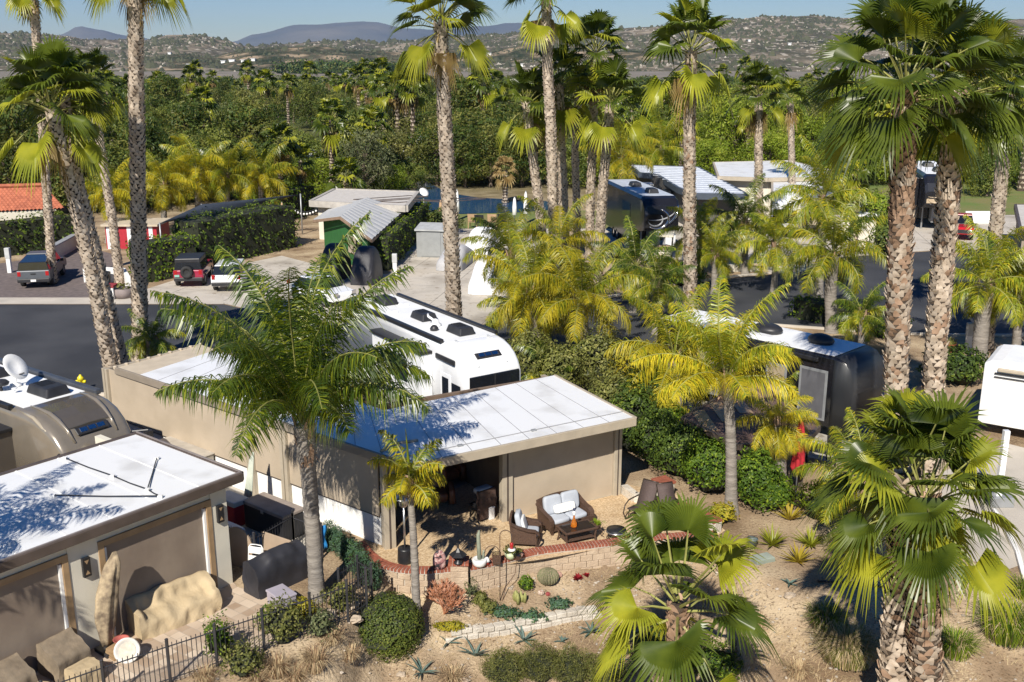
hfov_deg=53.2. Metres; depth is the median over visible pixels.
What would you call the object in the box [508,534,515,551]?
hanging feeder
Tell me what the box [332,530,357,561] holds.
juniper
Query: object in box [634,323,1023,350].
kerb
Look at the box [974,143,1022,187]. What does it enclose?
park tree
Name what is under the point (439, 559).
painted bird slab
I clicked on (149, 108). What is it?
park tree
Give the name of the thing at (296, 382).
feather palm
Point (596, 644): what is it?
gravel
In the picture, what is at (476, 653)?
agave
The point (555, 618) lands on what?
curved block wall
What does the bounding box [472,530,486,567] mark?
potted cactus
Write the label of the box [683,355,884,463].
lot
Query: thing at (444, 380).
door window
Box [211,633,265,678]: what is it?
shrub
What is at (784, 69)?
park palm
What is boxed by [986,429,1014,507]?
white post
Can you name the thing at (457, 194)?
closed umbrella
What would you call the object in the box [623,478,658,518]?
rocking chair
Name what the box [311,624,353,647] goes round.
dead grass
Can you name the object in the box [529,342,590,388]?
shrub
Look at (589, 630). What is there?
agave
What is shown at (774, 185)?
white roofed casita
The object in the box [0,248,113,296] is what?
paved drive
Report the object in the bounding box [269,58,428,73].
valley grove
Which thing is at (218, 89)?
park tree
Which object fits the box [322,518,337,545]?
juniper
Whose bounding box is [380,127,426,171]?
park tree
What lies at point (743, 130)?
park palm
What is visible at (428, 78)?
park palm
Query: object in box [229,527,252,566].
folding table
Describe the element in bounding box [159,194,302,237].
carport
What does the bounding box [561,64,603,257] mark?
fan palm
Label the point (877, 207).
shrub
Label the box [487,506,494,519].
white box
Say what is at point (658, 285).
feather palm
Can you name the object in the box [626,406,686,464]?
shrub
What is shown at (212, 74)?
park palm
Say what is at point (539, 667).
rosemary bush
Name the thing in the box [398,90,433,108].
park tree
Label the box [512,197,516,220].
closed umbrella
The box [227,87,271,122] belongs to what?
park tree
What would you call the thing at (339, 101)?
park palm
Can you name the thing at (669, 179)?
grey roofed casita
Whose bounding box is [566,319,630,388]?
shrub
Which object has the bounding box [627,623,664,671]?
shrub
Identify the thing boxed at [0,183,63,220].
tiled house
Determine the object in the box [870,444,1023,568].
neighbour drive
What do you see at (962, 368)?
shrub
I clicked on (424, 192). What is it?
satellite dish
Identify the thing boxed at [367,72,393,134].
park palm
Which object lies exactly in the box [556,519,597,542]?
coffee table
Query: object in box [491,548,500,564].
dry plant pot
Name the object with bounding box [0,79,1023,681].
ground
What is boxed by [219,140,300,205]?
feather palm
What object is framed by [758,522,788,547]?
sword plant
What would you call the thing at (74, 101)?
park tree
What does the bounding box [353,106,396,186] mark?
fan palm
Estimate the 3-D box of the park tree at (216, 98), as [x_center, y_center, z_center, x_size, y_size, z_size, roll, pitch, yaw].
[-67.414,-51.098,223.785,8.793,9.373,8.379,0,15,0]
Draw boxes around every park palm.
[96,70,122,97]
[96,71,126,143]
[116,73,145,106]
[147,70,162,93]
[179,64,202,102]
[186,86,219,125]
[187,59,204,85]
[199,77,207,87]
[205,69,220,89]
[230,80,243,94]
[238,60,256,88]
[250,68,277,109]
[275,72,297,124]
[283,74,299,123]
[299,73,312,122]
[300,60,317,86]
[321,71,334,94]
[324,98,348,125]
[328,73,344,95]
[337,72,353,93]
[344,64,368,106]
[358,57,374,102]
[358,79,374,104]
[365,57,392,93]
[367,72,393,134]
[369,95,391,130]
[374,70,414,164]
[392,79,418,122]
[393,66,430,152]
[416,65,430,93]
[432,70,463,105]
[466,64,501,114]
[490,70,505,106]
[515,88,540,175]
[582,59,590,104]
[645,91,671,112]
[654,89,675,109]
[662,71,683,107]
[668,105,698,165]
[696,61,706,90]
[714,63,732,84]
[714,85,731,107]
[732,105,752,160]
[734,55,753,89]
[779,66,788,79]
[798,73,816,85]
[810,68,825,86]
[828,69,841,107]
[870,62,897,78]
[968,78,984,92]
[981,75,1017,189]
[1013,82,1023,190]
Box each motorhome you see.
[0,354,152,472]
[343,293,520,401]
[771,184,834,230]
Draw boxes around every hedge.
[0,209,75,256]
[125,230,198,281]
[170,197,301,265]
[263,183,317,218]
[349,198,432,270]
[787,292,913,338]
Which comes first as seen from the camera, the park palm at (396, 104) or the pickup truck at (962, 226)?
the pickup truck at (962, 226)
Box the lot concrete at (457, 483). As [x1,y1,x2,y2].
[102,393,467,555]
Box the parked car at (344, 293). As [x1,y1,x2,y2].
[286,272,355,306]
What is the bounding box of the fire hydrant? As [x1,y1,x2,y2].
[75,374,85,382]
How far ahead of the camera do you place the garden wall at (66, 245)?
77.79 m
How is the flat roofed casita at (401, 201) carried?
on the ground at (636, 471)
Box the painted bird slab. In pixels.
[433,549,445,569]
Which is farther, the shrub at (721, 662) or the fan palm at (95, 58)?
the fan palm at (95, 58)
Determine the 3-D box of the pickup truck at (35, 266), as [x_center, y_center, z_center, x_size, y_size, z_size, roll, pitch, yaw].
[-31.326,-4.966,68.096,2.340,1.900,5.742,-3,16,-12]
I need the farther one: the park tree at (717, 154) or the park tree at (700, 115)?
the park tree at (700, 115)
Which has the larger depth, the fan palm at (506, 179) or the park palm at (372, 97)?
the park palm at (372, 97)
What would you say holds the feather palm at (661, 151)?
on the ground at (636, 471)
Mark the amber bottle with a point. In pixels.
(573, 523)
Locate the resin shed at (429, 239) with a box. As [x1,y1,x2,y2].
[414,222,443,257]
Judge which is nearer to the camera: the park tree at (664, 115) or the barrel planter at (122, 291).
the barrel planter at (122, 291)
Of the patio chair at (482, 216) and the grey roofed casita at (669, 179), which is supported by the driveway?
the patio chair at (482, 216)
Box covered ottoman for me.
[64,657,101,681]
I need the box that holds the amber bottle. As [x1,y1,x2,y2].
[571,508,576,527]
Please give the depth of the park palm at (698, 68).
286.25 m
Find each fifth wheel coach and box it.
[605,179,678,249]
[913,161,961,228]
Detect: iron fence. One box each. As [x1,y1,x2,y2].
[38,567,367,681]
[228,509,294,555]
[291,511,323,557]
[336,554,372,598]
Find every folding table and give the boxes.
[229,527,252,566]
[261,531,290,551]
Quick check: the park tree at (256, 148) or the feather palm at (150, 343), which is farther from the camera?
the park tree at (256, 148)
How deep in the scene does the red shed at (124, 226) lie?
79.81 m
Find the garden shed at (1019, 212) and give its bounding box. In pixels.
[1014,204,1023,268]
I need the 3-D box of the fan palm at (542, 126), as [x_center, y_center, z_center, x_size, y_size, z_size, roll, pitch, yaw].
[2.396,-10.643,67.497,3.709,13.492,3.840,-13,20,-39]
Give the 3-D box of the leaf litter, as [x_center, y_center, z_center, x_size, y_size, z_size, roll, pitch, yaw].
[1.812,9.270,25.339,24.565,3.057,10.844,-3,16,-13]
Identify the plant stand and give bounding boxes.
[591,518,607,539]
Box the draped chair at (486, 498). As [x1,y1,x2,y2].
[469,484,496,521]
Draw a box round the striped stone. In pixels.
[538,589,543,595]
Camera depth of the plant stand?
31.15 m
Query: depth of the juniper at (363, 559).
28.26 m
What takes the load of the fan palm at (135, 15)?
on the ground at (636, 471)
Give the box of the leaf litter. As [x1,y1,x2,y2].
[271,564,1021,681]
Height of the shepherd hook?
2.321 m
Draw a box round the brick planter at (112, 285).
[109,283,118,298]
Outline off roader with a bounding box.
[172,252,212,284]
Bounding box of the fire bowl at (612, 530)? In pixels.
[606,525,625,538]
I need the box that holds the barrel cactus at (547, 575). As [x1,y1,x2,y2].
[537,567,558,584]
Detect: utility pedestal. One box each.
[4,247,12,272]
[392,253,396,274]
[965,322,973,350]
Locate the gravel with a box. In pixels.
[215,562,1016,681]
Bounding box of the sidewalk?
[0,294,223,303]
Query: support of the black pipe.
on the ground at (636, 471)
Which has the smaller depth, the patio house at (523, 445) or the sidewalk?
the patio house at (523, 445)
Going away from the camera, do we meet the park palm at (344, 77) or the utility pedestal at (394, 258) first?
the utility pedestal at (394, 258)
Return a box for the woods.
[0,74,936,102]
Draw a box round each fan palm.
[0,34,118,367]
[4,0,67,283]
[22,55,128,364]
[53,45,128,283]
[83,0,194,361]
[260,121,302,189]
[286,142,317,186]
[309,98,354,181]
[321,157,368,193]
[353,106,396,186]
[355,126,383,187]
[388,0,495,316]
[488,58,560,252]
[491,155,519,202]
[502,0,585,266]
[516,79,577,198]
[520,43,592,269]
[561,9,631,279]
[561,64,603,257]
[571,53,648,282]
[574,490,784,681]
[614,90,649,178]
[640,0,752,310]
[722,58,793,258]
[767,78,811,183]
[795,0,1016,481]
[796,384,1004,681]
[818,384,1023,681]
[830,149,879,249]
[858,0,1023,494]
[966,33,1023,350]
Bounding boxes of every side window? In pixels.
[451,383,459,391]
[622,199,629,218]
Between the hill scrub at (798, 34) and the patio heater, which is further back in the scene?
the hill scrub at (798, 34)
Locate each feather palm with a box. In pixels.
[85,158,152,242]
[121,305,185,360]
[125,144,201,217]
[150,210,433,603]
[158,133,236,206]
[187,135,260,202]
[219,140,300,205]
[366,429,447,611]
[461,197,564,321]
[473,228,586,339]
[477,247,568,342]
[514,193,610,298]
[514,338,602,384]
[518,231,643,342]
[579,116,660,179]
[588,215,679,312]
[604,282,750,415]
[616,240,696,334]
[629,108,701,165]
[631,274,802,515]
[658,197,737,275]
[695,173,788,273]
[696,216,752,293]
[727,195,817,293]
[735,371,822,477]
[770,134,877,297]
[776,187,887,333]
[791,407,921,545]
[826,281,886,344]
[920,214,1023,361]
[964,228,1023,344]
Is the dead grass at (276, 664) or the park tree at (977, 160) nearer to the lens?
the dead grass at (276, 664)
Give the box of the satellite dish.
[419,188,428,202]
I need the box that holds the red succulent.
[573,572,582,579]
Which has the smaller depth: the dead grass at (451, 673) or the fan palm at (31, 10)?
the dead grass at (451, 673)
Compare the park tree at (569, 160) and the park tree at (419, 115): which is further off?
the park tree at (419, 115)
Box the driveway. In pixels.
[147,228,548,323]
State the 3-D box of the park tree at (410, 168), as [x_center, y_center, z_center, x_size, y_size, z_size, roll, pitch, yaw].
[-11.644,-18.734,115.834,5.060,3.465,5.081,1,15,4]
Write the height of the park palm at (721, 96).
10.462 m
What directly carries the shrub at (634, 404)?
on the ground at (636, 471)
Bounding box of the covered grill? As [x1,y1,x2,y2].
[242,539,307,599]
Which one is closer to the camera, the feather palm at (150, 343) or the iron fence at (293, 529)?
the iron fence at (293, 529)
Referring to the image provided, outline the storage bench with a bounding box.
[243,492,304,539]
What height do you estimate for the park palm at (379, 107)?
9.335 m
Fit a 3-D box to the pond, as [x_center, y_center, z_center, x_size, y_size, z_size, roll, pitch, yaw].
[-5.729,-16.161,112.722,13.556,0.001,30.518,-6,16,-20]
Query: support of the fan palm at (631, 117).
on the ground at (636, 471)
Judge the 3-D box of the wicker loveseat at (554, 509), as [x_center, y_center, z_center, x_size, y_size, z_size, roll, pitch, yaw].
[1.635,5.308,31.898,1.638,1.039,0.949,-9,18,-30]
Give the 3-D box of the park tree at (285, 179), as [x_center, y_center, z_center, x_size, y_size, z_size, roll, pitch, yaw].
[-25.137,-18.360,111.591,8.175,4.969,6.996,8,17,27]
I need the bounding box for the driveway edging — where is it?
[992,508,1023,578]
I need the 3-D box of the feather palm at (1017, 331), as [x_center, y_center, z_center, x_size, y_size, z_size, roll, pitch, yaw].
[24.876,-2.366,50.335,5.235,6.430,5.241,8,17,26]
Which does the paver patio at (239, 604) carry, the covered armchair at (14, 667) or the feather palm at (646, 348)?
the covered armchair at (14, 667)
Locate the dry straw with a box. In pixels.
[218,562,1023,681]
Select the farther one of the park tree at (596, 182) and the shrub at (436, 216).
the park tree at (596, 182)
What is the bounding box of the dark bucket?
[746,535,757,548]
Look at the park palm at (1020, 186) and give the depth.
115.58 m
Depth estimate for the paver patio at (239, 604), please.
25.56 m
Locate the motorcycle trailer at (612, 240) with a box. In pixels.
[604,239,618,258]
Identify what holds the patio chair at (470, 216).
on the lawn at (982, 202)
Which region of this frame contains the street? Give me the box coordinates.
[0,250,1023,391]
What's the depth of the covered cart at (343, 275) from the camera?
68.16 m
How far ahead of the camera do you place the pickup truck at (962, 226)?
83.93 m
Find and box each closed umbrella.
[456,189,459,212]
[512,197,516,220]
[523,191,527,223]
[790,417,805,499]
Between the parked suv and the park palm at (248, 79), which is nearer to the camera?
the parked suv
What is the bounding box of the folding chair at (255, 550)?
[248,544,263,559]
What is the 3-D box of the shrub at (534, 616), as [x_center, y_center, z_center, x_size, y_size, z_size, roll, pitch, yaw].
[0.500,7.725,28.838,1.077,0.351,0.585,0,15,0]
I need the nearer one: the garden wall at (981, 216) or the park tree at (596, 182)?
the garden wall at (981, 216)
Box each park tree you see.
[0,86,58,183]
[0,133,55,194]
[21,124,89,214]
[27,89,105,187]
[50,134,129,212]
[83,143,169,213]
[88,112,128,151]
[104,96,128,147]
[111,111,178,205]
[144,71,186,112]
[144,103,161,123]
[146,128,223,203]
[151,99,189,123]
[159,96,223,191]
[165,119,249,200]
[173,84,195,102]
[195,86,220,105]
[204,86,224,105]
[208,102,249,136]
[211,90,306,156]
[213,87,254,118]
[214,77,232,103]
[218,137,277,196]
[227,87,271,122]
[230,170,277,206]
[261,125,334,179]
[263,79,286,105]
[268,154,313,185]
[269,86,290,116]
[277,85,298,114]
[281,79,335,127]
[286,157,346,195]
[294,89,325,119]
[304,90,354,132]
[314,138,360,187]
[317,103,387,154]
[333,127,397,189]
[334,124,407,186]
[351,84,377,111]
[352,102,386,129]
[369,164,414,189]
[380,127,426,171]
[381,111,419,158]
[395,160,430,189]
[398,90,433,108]
[399,80,434,104]
[400,103,436,133]
[400,117,471,185]
[423,112,464,166]
[426,96,437,115]
[433,73,496,128]
[436,125,489,187]
[451,104,516,179]
[458,121,531,186]
[486,105,546,186]
[488,100,522,173]
[492,72,525,106]
[519,107,571,183]
[543,141,598,187]
[567,91,611,137]
[568,135,628,186]
[580,97,664,164]
[584,132,644,185]
[641,118,696,165]
[651,104,700,152]
[678,138,737,174]
[695,85,776,160]
[695,102,723,152]
[696,100,706,110]
[696,116,765,157]
[719,81,741,97]
[729,125,806,162]
[731,85,822,158]
[771,93,816,136]
[773,77,825,119]
[777,115,831,163]
[803,121,881,180]
[808,73,919,175]
[812,93,835,114]
[868,138,934,183]
[919,130,937,161]
[962,138,996,183]
[962,149,1022,196]
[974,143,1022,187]
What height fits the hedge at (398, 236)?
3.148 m
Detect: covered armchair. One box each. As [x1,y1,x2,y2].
[0,652,37,681]
[36,627,91,681]
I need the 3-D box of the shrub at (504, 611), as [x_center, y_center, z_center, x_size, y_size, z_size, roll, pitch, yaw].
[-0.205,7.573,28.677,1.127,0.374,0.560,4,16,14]
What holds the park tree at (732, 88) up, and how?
on the ground at (636, 471)
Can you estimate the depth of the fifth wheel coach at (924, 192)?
88.86 m
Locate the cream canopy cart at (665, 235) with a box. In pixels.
[653,231,674,261]
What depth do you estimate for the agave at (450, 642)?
27.91 m
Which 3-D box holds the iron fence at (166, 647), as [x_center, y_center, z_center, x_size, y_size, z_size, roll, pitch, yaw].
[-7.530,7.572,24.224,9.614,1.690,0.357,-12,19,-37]
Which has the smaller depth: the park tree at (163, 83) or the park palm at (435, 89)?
the park palm at (435, 89)
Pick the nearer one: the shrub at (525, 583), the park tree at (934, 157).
the shrub at (525, 583)
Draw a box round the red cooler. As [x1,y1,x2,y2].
[226,490,247,525]
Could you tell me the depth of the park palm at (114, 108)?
123.70 m
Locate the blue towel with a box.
[322,525,326,548]
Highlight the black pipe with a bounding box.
[818,580,881,586]
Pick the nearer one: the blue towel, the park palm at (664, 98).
the blue towel
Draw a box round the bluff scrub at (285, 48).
[144,43,642,70]
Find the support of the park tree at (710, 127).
on the ground at (636, 471)
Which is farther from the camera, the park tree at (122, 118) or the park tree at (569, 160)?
the park tree at (122, 118)
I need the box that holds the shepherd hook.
[484,530,511,556]
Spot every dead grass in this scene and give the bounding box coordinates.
[185,661,224,681]
[231,664,275,681]
[257,648,300,680]
[267,659,316,681]
[289,639,341,676]
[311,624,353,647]
[343,640,365,664]
[433,662,472,681]
[759,611,777,629]
[776,655,818,680]
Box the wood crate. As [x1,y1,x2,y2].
[105,643,115,660]
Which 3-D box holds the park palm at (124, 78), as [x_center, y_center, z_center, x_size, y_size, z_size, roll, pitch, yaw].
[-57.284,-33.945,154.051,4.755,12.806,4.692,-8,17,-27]
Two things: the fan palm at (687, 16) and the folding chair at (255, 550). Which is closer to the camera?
the folding chair at (255, 550)
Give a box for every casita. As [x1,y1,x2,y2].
[0,431,243,671]
[309,188,485,239]
[312,197,404,264]
[617,165,747,228]
[712,160,829,214]
[771,181,818,229]
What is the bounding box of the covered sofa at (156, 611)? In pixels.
[125,570,221,640]
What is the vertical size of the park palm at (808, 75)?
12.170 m
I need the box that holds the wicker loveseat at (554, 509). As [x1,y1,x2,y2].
[535,489,593,535]
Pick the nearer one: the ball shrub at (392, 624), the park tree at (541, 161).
the ball shrub at (392, 624)
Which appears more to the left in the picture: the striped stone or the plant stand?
the striped stone
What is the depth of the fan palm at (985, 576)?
19.99 m
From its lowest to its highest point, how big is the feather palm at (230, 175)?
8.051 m
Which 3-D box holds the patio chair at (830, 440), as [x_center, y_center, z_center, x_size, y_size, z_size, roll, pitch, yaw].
[11.827,3.872,37.354,0.522,0.955,0.579,9,18,30]
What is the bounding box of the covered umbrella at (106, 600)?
[94,551,120,658]
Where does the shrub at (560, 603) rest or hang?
on the ground at (636, 471)
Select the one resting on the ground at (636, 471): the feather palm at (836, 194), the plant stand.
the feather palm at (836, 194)
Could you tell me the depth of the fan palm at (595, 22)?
64.89 m
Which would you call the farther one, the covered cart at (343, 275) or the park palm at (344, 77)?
the park palm at (344, 77)
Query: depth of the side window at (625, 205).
80.93 m
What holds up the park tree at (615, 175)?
on the ground at (636, 471)
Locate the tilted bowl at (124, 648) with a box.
[113,637,139,663]
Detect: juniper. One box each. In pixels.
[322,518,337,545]
[325,524,346,551]
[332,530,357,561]
[342,538,364,572]
[350,547,375,583]
[359,560,383,590]
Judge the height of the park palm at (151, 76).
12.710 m
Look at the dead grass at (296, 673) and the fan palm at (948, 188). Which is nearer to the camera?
the dead grass at (296, 673)
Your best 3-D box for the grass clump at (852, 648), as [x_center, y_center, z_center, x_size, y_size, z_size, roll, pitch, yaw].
[8.566,7.699,26.106,2.699,0.878,2.641,0,15,0]
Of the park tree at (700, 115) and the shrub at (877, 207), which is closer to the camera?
the shrub at (877, 207)
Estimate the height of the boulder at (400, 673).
0.138 m
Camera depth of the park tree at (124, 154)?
97.74 m
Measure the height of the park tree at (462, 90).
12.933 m
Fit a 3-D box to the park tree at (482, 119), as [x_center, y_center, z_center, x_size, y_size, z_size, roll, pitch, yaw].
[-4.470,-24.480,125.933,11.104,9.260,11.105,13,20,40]
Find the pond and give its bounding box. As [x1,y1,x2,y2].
[402,181,547,213]
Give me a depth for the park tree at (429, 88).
263.53 m
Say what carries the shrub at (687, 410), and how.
on the ground at (636, 471)
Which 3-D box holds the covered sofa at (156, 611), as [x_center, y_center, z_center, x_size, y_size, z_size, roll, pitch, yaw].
[-8.825,6.824,26.608,2.260,0.884,1.115,-14,21,-42]
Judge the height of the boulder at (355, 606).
0.403 m
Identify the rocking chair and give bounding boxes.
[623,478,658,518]
[656,481,676,501]
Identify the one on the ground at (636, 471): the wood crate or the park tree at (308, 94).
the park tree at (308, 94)
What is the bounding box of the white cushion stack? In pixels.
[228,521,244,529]
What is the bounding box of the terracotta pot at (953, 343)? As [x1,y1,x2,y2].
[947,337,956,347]
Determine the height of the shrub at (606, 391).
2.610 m
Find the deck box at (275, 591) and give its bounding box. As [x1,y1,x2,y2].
[266,583,296,609]
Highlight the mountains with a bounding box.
[59,21,604,45]
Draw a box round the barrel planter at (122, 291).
[114,283,131,298]
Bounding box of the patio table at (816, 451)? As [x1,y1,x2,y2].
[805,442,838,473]
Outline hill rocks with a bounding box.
[5,15,1023,71]
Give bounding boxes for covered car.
[436,244,474,270]
[465,227,497,256]
[468,258,504,294]
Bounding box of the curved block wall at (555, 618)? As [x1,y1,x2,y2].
[445,605,602,642]
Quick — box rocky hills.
[0,16,1023,71]
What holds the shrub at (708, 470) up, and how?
on the ground at (636, 471)
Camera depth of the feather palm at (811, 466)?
29.62 m
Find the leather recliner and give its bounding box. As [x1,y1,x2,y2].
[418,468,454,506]
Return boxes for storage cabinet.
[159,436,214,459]
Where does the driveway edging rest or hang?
on the neighbour drive at (1015, 469)
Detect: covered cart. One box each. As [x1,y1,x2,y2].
[319,243,351,281]
[350,246,382,284]
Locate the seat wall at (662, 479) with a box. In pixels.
[651,475,721,532]
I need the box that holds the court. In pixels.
[572,215,1015,273]
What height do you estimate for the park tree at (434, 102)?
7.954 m
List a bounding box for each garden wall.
[55,232,78,256]
[83,267,130,285]
[357,530,712,598]
[621,484,639,502]
[718,260,787,271]
[965,211,989,222]
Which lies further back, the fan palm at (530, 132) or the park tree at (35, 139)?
the park tree at (35, 139)
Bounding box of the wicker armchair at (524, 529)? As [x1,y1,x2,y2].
[509,509,542,546]
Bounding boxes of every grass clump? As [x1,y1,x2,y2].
[796,614,881,671]
[801,599,857,634]
[939,621,991,661]
[956,592,1023,648]
[1005,571,1023,601]
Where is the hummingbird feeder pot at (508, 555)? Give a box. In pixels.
[503,543,516,559]
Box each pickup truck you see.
[16,250,66,285]
[957,213,973,239]
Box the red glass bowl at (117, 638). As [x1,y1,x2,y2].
[113,634,129,643]
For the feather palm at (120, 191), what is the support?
on the ground at (636, 471)
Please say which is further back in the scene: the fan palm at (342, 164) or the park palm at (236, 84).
the park palm at (236, 84)
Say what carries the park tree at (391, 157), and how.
on the ground at (636, 471)
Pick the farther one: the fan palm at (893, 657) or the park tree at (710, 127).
the park tree at (710, 127)
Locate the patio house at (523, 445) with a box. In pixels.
[101,343,636,549]
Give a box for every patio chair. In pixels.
[467,214,478,228]
[474,215,485,226]
[487,214,497,226]
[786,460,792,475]
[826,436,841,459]
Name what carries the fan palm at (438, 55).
on the ground at (636, 471)
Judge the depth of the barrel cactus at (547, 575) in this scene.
29.78 m
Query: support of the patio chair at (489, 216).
on the lawn at (982, 202)
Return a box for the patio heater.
[391,492,415,564]
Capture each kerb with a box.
[604,270,783,298]
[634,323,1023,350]
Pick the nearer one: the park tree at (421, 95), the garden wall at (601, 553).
the garden wall at (601, 553)
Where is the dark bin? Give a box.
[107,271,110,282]
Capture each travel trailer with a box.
[657,309,883,431]
[978,344,1023,429]
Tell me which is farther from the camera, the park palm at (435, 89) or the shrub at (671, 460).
the park palm at (435, 89)
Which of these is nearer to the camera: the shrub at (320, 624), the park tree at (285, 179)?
the shrub at (320, 624)
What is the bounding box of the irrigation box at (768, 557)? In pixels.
[749,552,774,564]
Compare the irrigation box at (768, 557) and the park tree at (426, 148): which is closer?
the irrigation box at (768, 557)
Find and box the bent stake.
[502,557,516,600]
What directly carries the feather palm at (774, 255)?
on the ground at (636, 471)
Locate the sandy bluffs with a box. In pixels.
[146,45,670,70]
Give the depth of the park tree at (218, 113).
153.09 m
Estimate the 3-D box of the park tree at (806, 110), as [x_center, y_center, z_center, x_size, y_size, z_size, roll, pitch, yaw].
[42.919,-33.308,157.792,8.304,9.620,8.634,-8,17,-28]
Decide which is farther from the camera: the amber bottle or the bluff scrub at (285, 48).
the bluff scrub at (285, 48)
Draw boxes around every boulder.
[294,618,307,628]
[320,608,338,619]
[331,598,359,613]
[349,614,363,623]
[396,671,404,676]
[460,677,470,681]
[784,592,795,599]
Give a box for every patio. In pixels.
[35,582,306,681]
[371,483,724,565]
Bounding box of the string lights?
[295,208,316,214]
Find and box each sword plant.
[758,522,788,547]
[770,500,806,519]
[778,542,819,564]
[791,524,826,547]
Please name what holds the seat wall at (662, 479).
on the patio at (445, 527)
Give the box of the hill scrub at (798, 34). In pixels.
[0,14,1023,71]
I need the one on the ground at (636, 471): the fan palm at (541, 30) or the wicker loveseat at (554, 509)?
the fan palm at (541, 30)
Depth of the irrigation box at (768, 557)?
29.73 m
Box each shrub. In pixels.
[202,608,237,656]
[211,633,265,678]
[252,589,305,644]
[253,603,277,627]
[291,595,320,619]
[305,601,338,641]
[319,580,357,615]
[358,590,425,662]
[422,577,466,613]
[423,207,465,228]
[431,620,467,631]
[458,576,479,596]
[471,589,489,605]
[479,599,497,613]
[483,602,522,621]
[506,319,561,379]
[511,607,548,622]
[517,574,533,590]
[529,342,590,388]
[544,595,573,609]
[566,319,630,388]
[587,361,635,404]
[607,339,666,381]
[608,373,660,451]
[614,360,675,408]
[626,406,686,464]
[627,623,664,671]
[644,416,725,477]
[650,401,688,423]
[656,404,691,431]
[663,260,709,284]
[677,435,742,490]
[687,637,743,681]
[710,501,739,522]
[724,445,790,508]
[744,468,796,512]
[790,474,851,522]
[860,188,890,236]
[865,219,888,253]
[914,343,990,384]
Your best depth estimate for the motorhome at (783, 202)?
84.40 m
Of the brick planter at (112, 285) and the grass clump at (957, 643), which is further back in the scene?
the brick planter at (112, 285)
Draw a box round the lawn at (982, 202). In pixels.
[429,172,1023,227]
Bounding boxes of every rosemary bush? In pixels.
[478,645,527,681]
[511,638,563,681]
[546,642,593,681]
[582,649,629,681]
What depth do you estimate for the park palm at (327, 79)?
297.95 m
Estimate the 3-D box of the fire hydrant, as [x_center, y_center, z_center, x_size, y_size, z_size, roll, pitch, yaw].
[-19.090,1.849,45.207,0.440,0.740,0.408,0,15,0]
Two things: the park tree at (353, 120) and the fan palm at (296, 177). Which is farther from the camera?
the park tree at (353, 120)
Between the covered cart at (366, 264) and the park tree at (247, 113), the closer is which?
the covered cart at (366, 264)
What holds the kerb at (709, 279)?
on the ground at (636, 471)
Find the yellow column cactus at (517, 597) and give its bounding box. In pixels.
[512,590,526,604]
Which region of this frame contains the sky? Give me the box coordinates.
[0,0,1023,41]
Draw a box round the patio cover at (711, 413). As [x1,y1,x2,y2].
[681,381,820,495]
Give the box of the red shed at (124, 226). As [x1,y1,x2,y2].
[100,218,169,248]
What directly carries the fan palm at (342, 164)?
on the ground at (636, 471)
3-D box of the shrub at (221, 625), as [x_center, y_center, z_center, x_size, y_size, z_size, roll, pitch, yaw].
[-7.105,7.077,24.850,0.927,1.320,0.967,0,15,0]
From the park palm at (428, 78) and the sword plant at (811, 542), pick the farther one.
the park palm at (428, 78)
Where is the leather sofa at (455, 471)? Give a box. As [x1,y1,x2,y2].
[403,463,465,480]
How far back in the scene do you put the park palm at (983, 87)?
114.46 m
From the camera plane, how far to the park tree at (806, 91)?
190.30 m
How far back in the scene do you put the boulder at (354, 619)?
26.70 m
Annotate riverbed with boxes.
[0,71,936,78]
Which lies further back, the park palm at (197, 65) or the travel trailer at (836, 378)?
the park palm at (197, 65)
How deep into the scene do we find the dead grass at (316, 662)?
24.99 m
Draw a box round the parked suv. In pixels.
[211,259,250,289]
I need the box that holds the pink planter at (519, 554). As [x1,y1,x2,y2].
[512,548,522,559]
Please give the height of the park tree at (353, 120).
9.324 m
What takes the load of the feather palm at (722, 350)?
on the ground at (636, 471)
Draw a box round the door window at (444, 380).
[442,376,447,393]
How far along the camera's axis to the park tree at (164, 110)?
168.52 m
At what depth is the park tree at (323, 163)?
108.32 m
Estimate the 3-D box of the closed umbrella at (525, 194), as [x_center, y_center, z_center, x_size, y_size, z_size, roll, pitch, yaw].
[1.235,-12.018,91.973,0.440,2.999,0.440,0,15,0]
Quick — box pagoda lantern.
[449,543,466,564]
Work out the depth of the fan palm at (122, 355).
43.72 m
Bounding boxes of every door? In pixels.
[421,232,440,256]
[440,371,450,393]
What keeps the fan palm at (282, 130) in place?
on the ground at (636, 471)
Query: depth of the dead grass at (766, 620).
27.61 m
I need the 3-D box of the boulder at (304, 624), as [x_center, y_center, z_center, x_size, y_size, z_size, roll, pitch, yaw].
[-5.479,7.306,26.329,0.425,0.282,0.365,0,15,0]
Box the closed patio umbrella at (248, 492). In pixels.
[244,452,253,497]
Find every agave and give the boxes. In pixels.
[405,655,440,678]
[440,636,461,647]
[457,636,489,656]
[513,625,535,645]
[554,635,566,641]
[580,621,600,637]
[781,578,799,586]
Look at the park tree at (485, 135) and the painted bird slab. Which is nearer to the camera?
the painted bird slab
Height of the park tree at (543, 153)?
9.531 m
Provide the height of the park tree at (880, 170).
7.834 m
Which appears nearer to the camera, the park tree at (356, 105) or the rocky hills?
the park tree at (356, 105)

